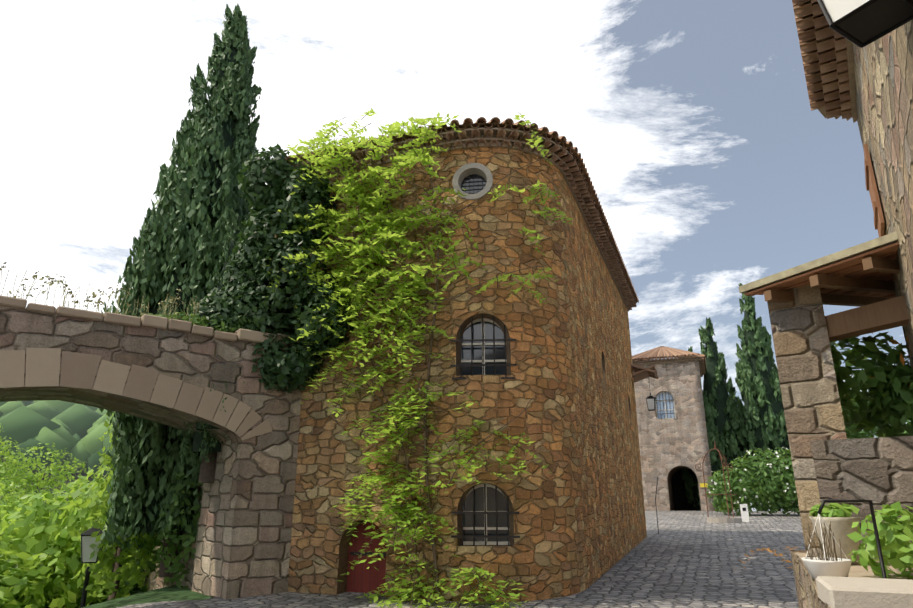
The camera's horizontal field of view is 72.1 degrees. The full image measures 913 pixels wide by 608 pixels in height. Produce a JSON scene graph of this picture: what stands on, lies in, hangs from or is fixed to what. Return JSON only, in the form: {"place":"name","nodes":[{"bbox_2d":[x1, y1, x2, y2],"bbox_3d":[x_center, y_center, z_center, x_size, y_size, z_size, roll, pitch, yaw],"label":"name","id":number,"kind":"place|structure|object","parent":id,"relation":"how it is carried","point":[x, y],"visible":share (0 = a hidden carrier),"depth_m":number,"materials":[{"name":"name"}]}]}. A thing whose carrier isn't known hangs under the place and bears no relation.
{"place":"outdoors","nodes":[
{"label":"outdoors","id":0,"kind":"place"},
{"bbox_2d":[1,458,781,607],"bbox_3d":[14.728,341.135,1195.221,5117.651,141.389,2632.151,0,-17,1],"label":"ground","id":1,"kind":"structure","parent":0,"point":[168,593],"depth_m":10.07,"materials":[{"name":"green plant"}]},
{"bbox_2d":[0,487,8,528],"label":"bush","id":2,"kind":"object","parent":1,"relation":"on","point":[2,502],"visible":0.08,"depth_m":32.76,"materials":[{"name":"green plant"}]},
{"bbox_2d":[0,504,24,541],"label":"bush","id":3,"kind":"object","parent":1,"relation":"on","point":[10,512],"depth_m":20.33,"materials":[{"name":"green plant"}]},
{"bbox_2d":[0,423,29,499],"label":"valley tree","id":4,"kind":"object","parent":1,"relation":"on","point":[5,448],"visible":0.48,"depth_m":63.77,"materials":[{"name":"green plant"}]},
{"bbox_2d":[0,478,49,537],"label":"bush","id":5,"kind":"object","parent":1,"relation":"on","point":[12,502],"visible":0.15,"depth_m":46.88,"materials":[{"name":"green plant"}]},
{"bbox_2d":[0,443,94,524],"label":"valley tree","id":6,"kind":"object","parent":1,"relation":"on","point":[40,483],"visible":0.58,"depth_m":60.35,"materials":[{"name":"green plant"}]},
{"bbox_2d":[0,535,96,607],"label":"bush","id":7,"kind":"object","parent":1,"relation":"on","point":[11,584],"visible":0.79,"depth_m":12.36,"materials":[{"name":"green plant"}]},
{"bbox_2d":[0,400,119,474],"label":"hillside trees","id":8,"kind":"object","parent":1,"relation":"on","point":[77,431],"visible":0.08,"depth_m":81.05,"materials":[{"name":"green plant"}]},
{"bbox_2d":[19,565,108,607],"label":"bush","id":9,"kind":"object","parent":1,"relation":"on","point":[22,598],"visible":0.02,"depth_m":14.16,"materials":[{"name":"green plant"}]},
{"bbox_2d":[0,467,147,607],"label":"bush","id":10,"kind":"object","parent":1,"relation":"on","point":[69,517],"visible":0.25,"depth_m":13.46,"materials":[{"name":"green plant"}]},
{"bbox_2d":[80,521,103,607],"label":"street lamp","id":11,"kind":"object","parent":1,"relation":"on","point":[87,541],"visible":0.77,"depth_m":11.17,"materials":[{"name":"black metal"}]},
{"bbox_2d":[72,413,157,601],"bbox_3d":[-6.243,1.776,12.517,1.390,9.015,1.390,0,-17,1],"label":"ivy","id":12,"kind":"object","parent":1,"relation":"on","point":[118,572],"visible":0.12,"depth_m":11.45,"materials":[{"name":"green plant"}]},
{"bbox_2d":[0,306,301,598],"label":"gate wall","id":13,"kind":"structure","parent":1,"relation":"on","point":[243,547],"depth_m":9.65,"materials":[{"name":"stone"}]},
{"bbox_2d":[0,262,202,324],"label":"wall weeds","id":14,"kind":"object","parent":13,"relation":"on","point":[99,301],"depth_m":9.27,"materials":[{"name":"green plant"}]},
{"bbox_2d":[0,348,271,439],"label":"gate voussoirs","id":15,"kind":"object","parent":13,"relation":"attached to","point":[78,370],"visible":0.92,"depth_m":8.91,"materials":[{"name":"stone"}]},
{"bbox_2d":[0,295,303,346],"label":"coping stones","id":16,"kind":"object","parent":13,"relation":"on","point":[147,320],"visible":0.52,"depth_m":9.25,"materials":[{"name":"grey stone"}]},
{"bbox_2d":[135,280,324,392],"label":"wall shrubs","id":17,"kind":"object","parent":13,"relation":"on","point":[270,365],"depth_m":10.27,"materials":[{"name":"green plant"}]},
{"bbox_2d":[141,476,203,590],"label":"garden retaining wall","id":18,"kind":"structure","parent":1,"relation":"on","point":[157,582],"depth_m":11.19,"materials":[{"name":"brown stone"}]},
{"bbox_2d":[100,456,202,598],"bbox_3d":[-6.768,5.301,13.590,1.013,3.967,8.134,12,-21,-33],"label":"bush","id":19,"kind":"object","parent":18,"relation":"attached to","point":[177,566],"visible":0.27,"depth_m":10.74,"materials":[{"name":"green plant"}]},
{"bbox_2d":[98,3,270,577],"bbox_3d":[-5.163,-1.134,13.211,3.366,12.684,3.520,0,-17,1],"label":"cypress tree","id":20,"kind":"object","parent":1,"relation":"on","point":[178,243],"visible":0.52,"depth_m":12.00,"materials":[{"name":"green plant"}]},
{"bbox_2d":[180,212,247,482],"bbox_3d":[-4.155,0.574,11.203,1.366,5.026,1.517,0,-17,1],"label":"young cypress tree","id":21,"kind":"object","parent":1,"relation":"on","point":[207,449],"visible":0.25,"depth_m":10.57,"materials":[{"name":"green plant"}]},
{"bbox_2d":[183,312,244,441],"bbox_3d":[-3.802,1.119,10.244,0.947,2.186,0.919,13,-21,-35],"label":"young cypress tree","id":22,"kind":"object","parent":1,"relation":"on","point":[201,426],"visible":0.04,"depth_m":9.79,"materials":[{"name":"green plant"}]},
{"bbox_2d":[270,147,646,601],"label":"stone building","id":23,"kind":"structure","parent":1,"relation":"on","point":[577,523],"depth_m":10.05,"materials":[{"name":"brown stone"}]},
{"bbox_2d":[223,144,353,355],"bbox_3d":[-2.936,-0.963,11.136,2.492,4.114,1.581,0,-17,1],"label":"ivy","id":24,"kind":"object","parent":23,"relation":"attached to","point":[259,244],"visible":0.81,"depth_m":10.77,"materials":[{"name":"green plant"}]},
{"bbox_2d":[346,521,385,593],"bbox_3d":[-1.314,4.344,9.491,0.800,2.050,0.024,-6,-18,20],"label":"door","id":25,"kind":"structure","parent":23,"relation":"in","point":[361,578],"depth_m":9.64,"materials":[{"name":"red wood"}]},
{"bbox_2d":[252,108,573,607],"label":"climbing vine","id":26,"kind":"object","parent":23,"relation":"attached to","point":[326,160],"visible":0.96,"depth_m":9.98,"materials":[{"name":"green plant"}]},
{"bbox_2d":[266,117,638,310],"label":"roof tiles","id":27,"kind":"object","parent":23,"relation":"attached to","point":[562,158],"visible":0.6,"depth_m":11.25,"materials":[{"name":"brown tile"}]},
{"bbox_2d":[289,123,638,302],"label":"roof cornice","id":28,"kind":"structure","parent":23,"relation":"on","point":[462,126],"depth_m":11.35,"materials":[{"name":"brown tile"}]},
{"bbox_2d":[452,163,492,199],"bbox_3d":[0.281,-2.047,10.647,0.689,0.689,0.180,-2,-17,8],"label":"round window","id":29,"kind":"structure","parent":23,"relation":"in","point":[475,180],"depth_m":10.65,"materials":[{"name":"grey stone"}]},
{"bbox_2d":[450,314,516,379],"bbox_3d":[0.418,0.678,9.836,1.020,1.046,0.419,-1,-17,3],"label":"chapel window","id":30,"kind":"structure","parent":23,"relation":"attached to","point":[482,340],"depth_m":9.97,"materials":[{"name":"black glass"}]},
{"bbox_2d":[451,483,519,545],"bbox_3d":[0.422,3.062,9.157,0.980,0.860,0.298,-1,-17,3],"label":"chapel window","id":31,"kind":"structure","parent":23,"relation":"attached to","point":[485,512],"depth_m":9.22,"materials":[{"name":"black glass"}]},
{"bbox_2d":[631,364,658,533],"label":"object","id":32,"kind":"object","parent":23,"relation":"attached to","point":[640,373],"visible":0.92,"depth_m":19.15,"materials":[{"name":"black metal"}]},
{"bbox_2d":[633,361,715,510],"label":"tower wall","id":33,"kind":"structure","parent":1,"relation":"on","point":[669,448],"depth_m":33.48,"materials":[{"name":"stone"}]},
{"bbox_2d":[656,392,675,418],"bbox_3d":[11.322,5.515,34.071,1.160,1.565,0.349,-7,-19,21],"label":"window","id":34,"kind":"structure","parent":33,"relation":"attached to","point":[665,406],"depth_m":34.17,"materials":[{"name":"blue glass"}]},
{"bbox_2d":[632,346,705,376],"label":"tower roof","id":35,"kind":"structure","parent":33,"relation":"on","point":[660,352],"depth_m":34.82,"materials":[{"name":"tile"}]},
{"bbox_2d":[632,355,705,370],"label":"roof cornice","id":36,"kind":"structure","parent":33,"relation":"on","point":[670,357],"depth_m":34.73,"materials":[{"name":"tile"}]},
{"bbox_2d":[680,346,728,510],"bbox_3d":[14.072,7.323,36.161,2.588,10.184,2.661,0,-17,1],"label":"cypress tree","id":37,"kind":"object","parent":1,"relation":"on","point":[689,477],"visible":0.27,"depth_m":35.24,"materials":[{"name":"green plant"}]},
{"bbox_2d":[698,317,748,509],"bbox_3d":[15.619,6.606,37.416,3.280,12.300,3.239,-16,-24,42],"label":"cypress tree","id":38,"kind":"object","parent":1,"relation":"on","point":[723,403],"visible":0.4,"depth_m":36.99,"materials":[{"name":"green plant"}]},
{"bbox_2d":[734,283,798,510],"bbox_3d":[17.830,5.358,36.255,3.851,13.991,3.943,0,-17,1],"label":"cypress tree","id":39,"kind":"object","parent":1,"relation":"on","point":[762,422],"visible":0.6,"depth_m":35.49,"materials":[{"name":"green plant"}]},
{"bbox_2d":[790,550,830,607],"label":"terrace wall","id":40,"kind":"structure","parent":1,"relation":"on","point":[807,592],"depth_m":5.40,"materials":[{"name":"stone"}]},
{"bbox_2d":[842,395,909,438],"bbox_3d":[24.283,8.927,38.943,7.316,8.782,7.617,0,-17,1],"label":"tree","id":41,"kind":"object","parent":1,"relation":"on","point":[868,433],"visible":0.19,"depth_m":36.55,"materials":[{"name":"green plant"}]},
{"bbox_2d":[853,20,912,372],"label":"house wall","id":42,"kind":"structure","parent":1,"relation":"on","point":[883,69],"depth_m":4.66,"materials":[{"name":"beige stone"}]},
{"bbox_2d":[739,231,908,341],"bbox_3d":[6.163,-0.758,4.356,3.660,0.978,7.000,8,-19,-25],"label":"lean to roof","id":43,"kind":"object","parent":42,"relation":"attached to","point":[859,276],"visible":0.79,"depth_m":6.01,"materials":[{"name":"brown wood"}]},
{"bbox_2d":[792,0,856,122],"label":"roof eave","id":44,"kind":"object","parent":42,"relation":"attached to","point":[827,56],"visible":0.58,"depth_m":6.39,"materials":[{"name":"brown tile"}]},
{"bbox_2d":[817,0,912,47],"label":"lantern","id":45,"kind":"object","parent":42,"relation":"attached to","point":[861,23],"depth_m":2.78,"materials":[{"name":"black metal"}]},
{"bbox_2d":[864,144,884,236],"bbox_3d":[4.510,-1.033,6.587,1.339,0.850,0.245,13,-22,-37],"label":"window shutter","id":46,"kind":"object","parent":42,"relation":"attached to","point":[871,187],"visible":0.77,"depth_m":6.19,"materials":[{"name":"brown wood"}]},
{"bbox_2d":[870,419,910,437],"bbox_3d":[21.725,7.359,28.814,5.653,5.747,6.676,0,-17,1],"label":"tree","id":47,"kind":"object","parent":1,"relation":"on","point":[904,432],"visible":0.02,"depth_m":28.64,"materials":[{"name":"green plant"}]},
{"bbox_2d":[0,0,909,437],"label":"sky","id":48,"kind":"structure","parent":0,"point":[711,168],"materials":[{"name":"white"}]},
{"bbox_2d":[116,511,804,607],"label":"cobblestone pavement","id":49,"kind":"structure","parent":0,"point":[686,559],"depth_m":10.62,"materials":[{"name":"grey stone"}]},
{"bbox_2d":[695,440,741,522],"bbox_3d":[10.093,6.744,23.979,1.444,3.060,1.436,0,-17,1],"label":"stone well","id":50,"kind":"object","parent":49,"relation":"on","point":[729,519],"visible":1,"depth_m":23.63,"materials":[{"name":"metal"}]},
{"bbox_2d":[700,483,749,521],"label":"signs and plates","id":51,"kind":"object","parent":49,"relation":"on","point":[744,512],"visible":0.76,"depth_m":23.80,"materials":[{"name":"white plastic"}]},
{"bbox_2d":[706,447,799,515],"bbox_3d":[15.938,7.540,26.710,10.053,3.012,1.918,-7,-19,21],"label":"flower hedge","id":52,"kind":"object","parent":49,"relation":"on","point":[758,490],"visible":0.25,"depth_m":27.37,"materials":[{"name":"green plant"}]},
{"bbox_2d":[794,552,912,585],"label":"terrace","id":53,"kind":"structure","parent":0,"point":[857,570],"depth_m":4.66,"materials":[{"name":"beige stone"}]},
{"bbox_2d":[767,285,846,556],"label":"stone pillar","id":54,"kind":"structure","parent":53,"relation":"on","point":[809,388],"depth_m":6.17,"materials":[{"name":"beige stone"}]},
{"bbox_2d":[733,332,912,578],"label":"terrace plants","id":55,"kind":"object","parent":53,"relation":"on","point":[887,384],"visible":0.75,"depth_m":6.21,"materials":[{"name":"green plant"}]},
{"bbox_2d":[801,499,886,579],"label":"potted plants","id":56,"kind":"object","parent":53,"relation":"on","point":[833,521],"visible":0.98,"depth_m":4.24,"materials":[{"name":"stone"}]},
{"bbox_2d":[810,436,912,558],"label":"terrace wall","id":57,"kind":"structure","parent":53,"relation":"on","point":[878,471],"depth_m":5.70,"materials":[{"name":"stone"}]},
{"bbox_2d":[816,576,912,607],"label":"terrace coping","id":58,"kind":"object","parent":53,"relation":"on","point":[844,592],"visible":0.94,"depth_m":2.98,"materials":[{"name":"stone"}]}
]}

